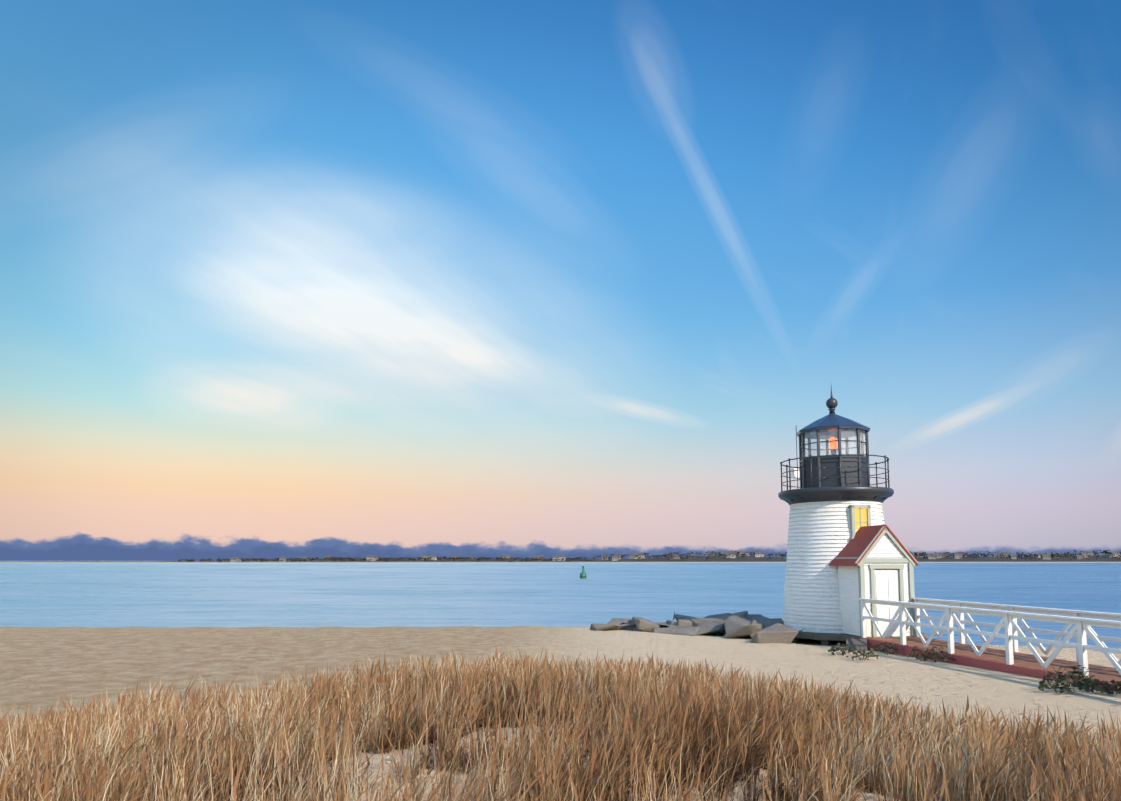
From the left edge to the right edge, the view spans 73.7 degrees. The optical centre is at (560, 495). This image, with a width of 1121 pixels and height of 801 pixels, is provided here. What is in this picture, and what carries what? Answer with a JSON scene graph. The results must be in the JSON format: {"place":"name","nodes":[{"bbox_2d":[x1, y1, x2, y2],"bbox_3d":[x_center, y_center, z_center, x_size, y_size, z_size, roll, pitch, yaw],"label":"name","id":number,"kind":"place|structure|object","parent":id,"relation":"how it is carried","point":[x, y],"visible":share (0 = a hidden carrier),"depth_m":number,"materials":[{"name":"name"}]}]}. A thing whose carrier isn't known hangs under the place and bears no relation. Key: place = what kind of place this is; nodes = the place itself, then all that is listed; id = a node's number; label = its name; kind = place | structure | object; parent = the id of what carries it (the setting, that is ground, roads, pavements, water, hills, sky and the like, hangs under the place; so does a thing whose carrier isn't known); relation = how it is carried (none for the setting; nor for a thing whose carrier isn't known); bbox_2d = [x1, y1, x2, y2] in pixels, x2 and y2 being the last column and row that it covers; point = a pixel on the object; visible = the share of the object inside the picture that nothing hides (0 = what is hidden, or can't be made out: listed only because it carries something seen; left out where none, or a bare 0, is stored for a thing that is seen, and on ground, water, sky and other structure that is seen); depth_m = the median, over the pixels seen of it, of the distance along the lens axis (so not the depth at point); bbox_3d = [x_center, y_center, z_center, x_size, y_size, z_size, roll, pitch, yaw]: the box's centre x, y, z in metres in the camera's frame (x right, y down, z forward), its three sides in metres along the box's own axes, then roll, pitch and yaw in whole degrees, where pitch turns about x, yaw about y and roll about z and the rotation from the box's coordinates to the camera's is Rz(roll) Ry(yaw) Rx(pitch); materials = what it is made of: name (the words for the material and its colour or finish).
{"place":"outdoors","nodes":[
{"label":"outdoors","id":0,"kind":"place"},
{"bbox_2d":[0,563,1120,647],"bbox_3d":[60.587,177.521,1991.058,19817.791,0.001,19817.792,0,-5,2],"label":"sea water","id":1,"kind":"structure","parent":0,"point":[286,594],"depth_m":78.05,"materials":[{"name":"blue liquid"}]},
{"bbox_2d":[580,566,585,578],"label":"channel buoy","id":2,"kind":"object","parent":1,"relation":"in","point":[582,575],"visible":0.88,"depth_m":138.61,"materials":[{"name":"green metal"}]},
{"bbox_2d":[0,626,1120,800],"bbox_3d":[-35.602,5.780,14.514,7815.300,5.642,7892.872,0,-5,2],"label":"beach sand","id":3,"kind":"structure","parent":0,"point":[44,667],"depth_m":17.42,"materials":[{"name":"beige sand"}]},
{"bbox_2d":[0,649,1120,800],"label":"dune grass","id":4,"kind":"structure","parent":3,"relation":"on","point":[676,725],"depth_m":6.38,"materials":[{"name":"beige plant"}]},
{"bbox_2d":[590,611,926,643],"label":"rocks","id":5,"kind":"object","parent":3,"relation":"on","point":[757,628],"visible":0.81,"depth_m":26.33,"materials":[{"name":"stone"}]},
{"bbox_2d":[778,386,917,650],"bbox_3d":[9.170,0.804,23.708,4.087,9.560,6.721,0,-5,2],"label":"lighthouse","id":6,"kind":"object","parent":3,"relation":"on","point":[846,549],"visible":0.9,"depth_m":23.59,"materials":[{"name":"white wood"}]},
{"bbox_2d":[828,642,1120,693],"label":"shrubs","id":7,"kind":"object","parent":3,"relation":"on","point":[1079,684],"visible":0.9,"depth_m":14.07,"materials":[{"name":"green plant"}]},
{"bbox_2d":[858,598,1120,691],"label":"foot bridge","id":8,"kind":"structure","parent":3,"relation":"on","point":[1011,659],"depth_m":17.01,"materials":[{"name":"white paint"}]},
{"bbox_2d":[0,555,1120,562],"bbox_3d":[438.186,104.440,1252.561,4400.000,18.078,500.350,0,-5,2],"label":"distant shoreline","id":9,"kind":"structure","parent":0,"point":[1088,559],"depth_m":1196.21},
{"bbox_2d":[173,550,1120,562],"bbox_3d":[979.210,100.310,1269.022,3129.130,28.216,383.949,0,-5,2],"label":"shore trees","id":10,"kind":"object","parent":9,"relation":"on","point":[974,555],"visible":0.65,"depth_m":1240.78,"materials":[{"name":"green plant"}]},
{"bbox_2d":[230,551,1119,561],"bbox_3d":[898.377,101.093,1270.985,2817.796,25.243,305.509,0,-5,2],"label":"shore houses","id":11,"kind":"structure","parent":9,"relation":"on","point":[1046,556],"depth_m":1264.59,"materials":[{"name":"grey"}]},
{"bbox_2d":[0,0,1120,560],"label":"sky","id":12,"kind":"structure","parent":0,"point":[292,279],"materials":[{"name":"blue"}]}
]}

